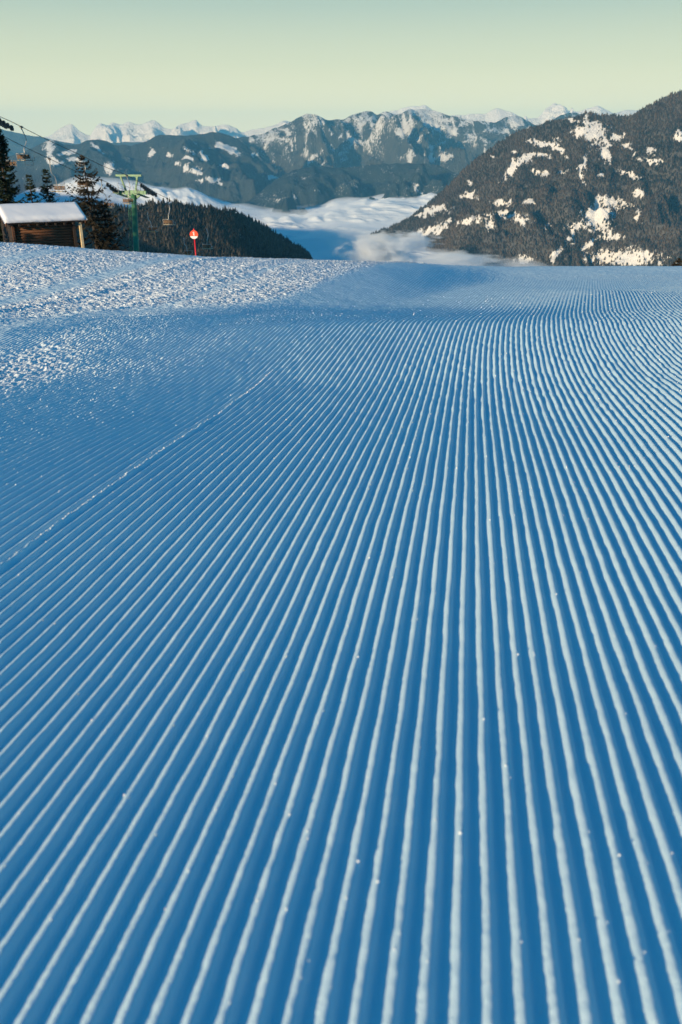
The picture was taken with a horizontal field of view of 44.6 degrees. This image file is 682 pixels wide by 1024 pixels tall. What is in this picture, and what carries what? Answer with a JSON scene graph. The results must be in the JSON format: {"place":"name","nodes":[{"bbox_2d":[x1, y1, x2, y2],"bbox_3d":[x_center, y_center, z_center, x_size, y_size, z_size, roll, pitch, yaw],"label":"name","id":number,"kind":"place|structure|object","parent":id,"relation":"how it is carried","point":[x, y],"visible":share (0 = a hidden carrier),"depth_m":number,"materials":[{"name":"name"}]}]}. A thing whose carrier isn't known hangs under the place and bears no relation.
{"place":"outdoors","nodes":[
{"label":"outdoors","id":0,"kind":"place"},
{"bbox_2d":[0,129,142,155],"bbox_3d":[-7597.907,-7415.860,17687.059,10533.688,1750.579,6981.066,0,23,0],"label":"blue ridge","id":1,"kind":"structure","parent":0,"point":[20,139],"depth_m":17230.78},
{"bbox_2d":[0,132,278,206],"bbox_3d":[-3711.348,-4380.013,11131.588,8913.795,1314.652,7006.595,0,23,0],"label":"wooded mountain","id":2,"kind":"structure","parent":0,"point":[222,167],"depth_m":10737.45,"materials":[{"name":"blue plant"}]},
{"bbox_2d":[76,203,301,257],"bbox_3d":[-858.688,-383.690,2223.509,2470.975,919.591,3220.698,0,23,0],"label":"wooded hill","id":3,"kind":"structure","parent":0,"point":[159,240],"depth_m":1976.07,"materials":[{"name":"green plant"}]},
{"bbox_2d":[0,197,313,259],"bbox_3d":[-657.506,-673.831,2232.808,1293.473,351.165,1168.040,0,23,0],"label":"hill forest","id":4,"kind":"object","parent":3,"relation":"on","point":[231,241],"visible":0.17,"depth_m":2018.37,"materials":[{"name":"green plant"}]},
{"bbox_2d":[12,177,471,265],"bbox_3d":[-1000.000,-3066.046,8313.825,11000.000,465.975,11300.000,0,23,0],"label":"fog","id":5,"kind":"structure","parent":0,"point":[338,230],"depth_m":8376.08,"materials":[{"name":"white"}]},
{"bbox_2d":[0,242,681,1023],"bbox_3d":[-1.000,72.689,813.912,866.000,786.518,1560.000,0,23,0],"label":"snow slope","id":6,"kind":"structure","parent":0,"point":[118,598],"depth_m":1.56,"materials":[{"name":"white snow"}]},
{"bbox_2d":[0,118,13,130],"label":"lift tower","id":7,"kind":"structure","parent":6,"relation":"on","point":[4,124],"depth_m":58.23,"materials":[{"name":"green paint"}]},
{"bbox_2d":[1,117,234,254],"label":"haul rope","id":8,"kind":"object","parent":7,"relation":"attached to","point":[117,171],"visible":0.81,"depth_m":74.03,"materials":[{"name":"metal"}]},
{"bbox_2d":[16,126,34,164],"bbox_3d":[-22.999,-26.617,60.461,1.118,2.633,0.754,5,24,11],"label":"lift chair","id":9,"kind":"object","parent":8,"relation":"hanging from","point":[24,157],"visible":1,"depth_m":60.46,"materials":[{"name":"metal"}]},
{"bbox_2d":[77,155,90,187],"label":"lift chair","id":10,"kind":"object","parent":8,"relation":"hanging from","point":[83,177],"visible":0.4,"depth_m":68.75,"materials":[{"name":"brown wood"}]},
{"bbox_2d":[122,175,136,207],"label":"lift chair","id":11,"kind":"object","parent":8,"relation":"hanging from","point":[129,201],"visible":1,"depth_m":76.54,"materials":[{"name":"brown wood"}]},
{"bbox_2d":[163,198,174,224],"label":"lift chair","id":12,"kind":"object","parent":8,"relation":"hanging from","point":[168,221],"visible":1,"depth_m":85.13,"materials":[{"name":"brown wood"}]},
{"bbox_2d":[202,226,212,251],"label":"lift chair","id":13,"kind":"object","parent":8,"relation":"hanging from","point":[205,246],"visible":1,"depth_m":95.53,"materials":[{"name":"grey wood"}]},
{"bbox_2d":[0,129,24,241],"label":"spruce tree","id":14,"kind":"object","parent":6,"relation":"on","point":[8,192],"visible":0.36,"depth_m":59.24,"materials":[{"name":"green plant"}]},
{"bbox_2d":[22,174,41,202],"bbox_3d":[-23.229,-20.394,63.981,3.121,10.366,3.153,17,28,34],"label":"spruce tree","id":15,"kind":"object","parent":6,"relation":"on","point":[30,194],"visible":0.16,"depth_m":62.39,"materials":[{"name":"green plant"}]},
{"bbox_2d":[0,202,86,247],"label":"log hut","id":16,"kind":"object","parent":6,"relation":"on","point":[51,224],"visible":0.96,"depth_m":48.55,"materials":[{"name":"brown wood"}]},
{"bbox_2d":[39,168,59,202],"bbox_3d":[-22.346,-20.913,65.228,3.425,11.150,3.387,20,30,39],"label":"spruce tree","id":17,"kind":"object","parent":6,"relation":"on","point":[45,189],"visible":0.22,"depth_m":63.45,"materials":[{"name":"green plant"}]},
{"bbox_2d":[62,156,136,251],"bbox_3d":[-18.215,-20.613,62.150,7.056,11.164,7.066,0,23,0],"label":"larch tree","id":18,"kind":"object","parent":6,"relation":"on","point":[102,235],"visible":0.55,"depth_m":61.24,"materials":[{"name":"green plant"}]},
{"bbox_2d":[90,205,121,250],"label":"larch tree","id":19,"kind":"object","parent":6,"relation":"on","point":[109,225],"visible":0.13,"depth_m":66.54,"materials":[{"name":"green plant"}]},
{"bbox_2d":[106,174,156,251],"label":"lift tower","id":20,"kind":"structure","parent":6,"relation":"on","point":[138,193],"depth_m":79.76,"materials":[{"name":"green metal"}]},
{"bbox_2d":[5,137,202,252],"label":"haul rope","id":21,"kind":"object","parent":20,"relation":"attached to","point":[105,181],"visible":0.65,"depth_m":76.20,"materials":[{"name":"metal"}]},
{"bbox_2d":[6,160,16,167],"bbox_3d":[-25.490,-27.199,62.986,1.118,2.729,1.282,5,24,11],"label":"lift chair","id":22,"kind":"object","parent":21,"relation":"hanging from","point":[12,163],"visible":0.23,"depth_m":63.72,"materials":[{"name":"metal"}]},
{"bbox_2d":[48,158,65,196],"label":"lift chair","id":23,"kind":"object","parent":21,"relation":"hanging from","point":[59,187],"visible":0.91,"depth_m":70.27,"materials":[{"name":"brown wood"}]},
{"bbox_2d":[100,179,114,211],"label":"lift chair","id":24,"kind":"object","parent":21,"relation":"hanging from","point":[109,204],"visible":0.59,"depth_m":78.61,"materials":[{"name":"brown wood"}]},
{"bbox_2d":[146,209,157,231],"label":"lift chair","id":25,"kind":"object","parent":21,"relation":"hanging from","point":[149,228],"visible":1,"depth_m":88.01,"materials":[{"name":"grey wood"}]},
{"bbox_2d":[182,236,191,254],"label":"lift chair","id":26,"kind":"object","parent":21,"relation":"hanging from","point":[188,252],"visible":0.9,"depth_m":97.62,"materials":[{"name":"grey wood"}]},
{"bbox_2d":[190,228,197,255],"bbox_3d":[-7.706,-13.328,44.126,0.430,3.283,0.091,0,23,0],"label":"piste marker","id":27,"kind":"object","parent":6,"relation":"on","point":[193,234],"visible":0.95,"depth_m":43.59,"materials":[{"name":"red paint"}]},
{"bbox_2d":[0,279,680,1013],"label":"snow crumbs","id":28,"kind":"object","parent":6,"relation":"on","point":[244,493],"visible":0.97,"depth_m":3.27,"materials":[{"name":"white snow"}]},
{"bbox_2d":[671,258,681,265],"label":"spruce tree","id":29,"kind":"object","parent":6,"relation":"on","point":[679,261],"visible":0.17,"depth_m":62.03,"materials":[{"name":"green plant"}]},
{"bbox_2d":[0,0,681,136],"label":"sky","id":30,"kind":"structure","parent":0,"point":[243,65],"materials":[{"name":"beige"}]},
{"bbox_2d":[44,103,638,143],"bbox_3d":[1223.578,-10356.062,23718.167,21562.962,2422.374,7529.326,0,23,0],"label":"snow peaks","id":31,"kind":"object","parent":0,"point":[120,133],"visible":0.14,"depth_m":23908.12,"materials":[{"name":"white snow"}]},
{"bbox_2d":[242,163,458,215],"bbox_3d":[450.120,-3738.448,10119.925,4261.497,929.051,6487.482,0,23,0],"label":"hill","id":32,"kind":"structure","parent":0,"point":[298,191],"depth_m":10034.04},
{"bbox_2d":[236,109,600,177],"bbox_3d":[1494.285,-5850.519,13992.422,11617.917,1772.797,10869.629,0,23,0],"label":"mountain massif","id":33,"kind":"structure","parent":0,"point":[450,143],"depth_m":13547.99,"materials":[{"name":"grey stone"}]},
{"bbox_2d":[369,92,681,266],"bbox_3d":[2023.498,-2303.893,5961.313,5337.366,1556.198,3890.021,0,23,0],"label":"mountain","id":34,"kind":"structure","parent":0,"point":[599,214],"depth_m":5345.86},
{"bbox_2d":[367,89,681,266],"bbox_3d":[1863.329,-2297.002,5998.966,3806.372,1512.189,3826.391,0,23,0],"label":"forest","id":35,"kind":"object","parent":34,"relation":"on","point":[644,209],"visible":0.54,"depth_m":5387.96,"materials":[{"name":"green plant"}]}
]}

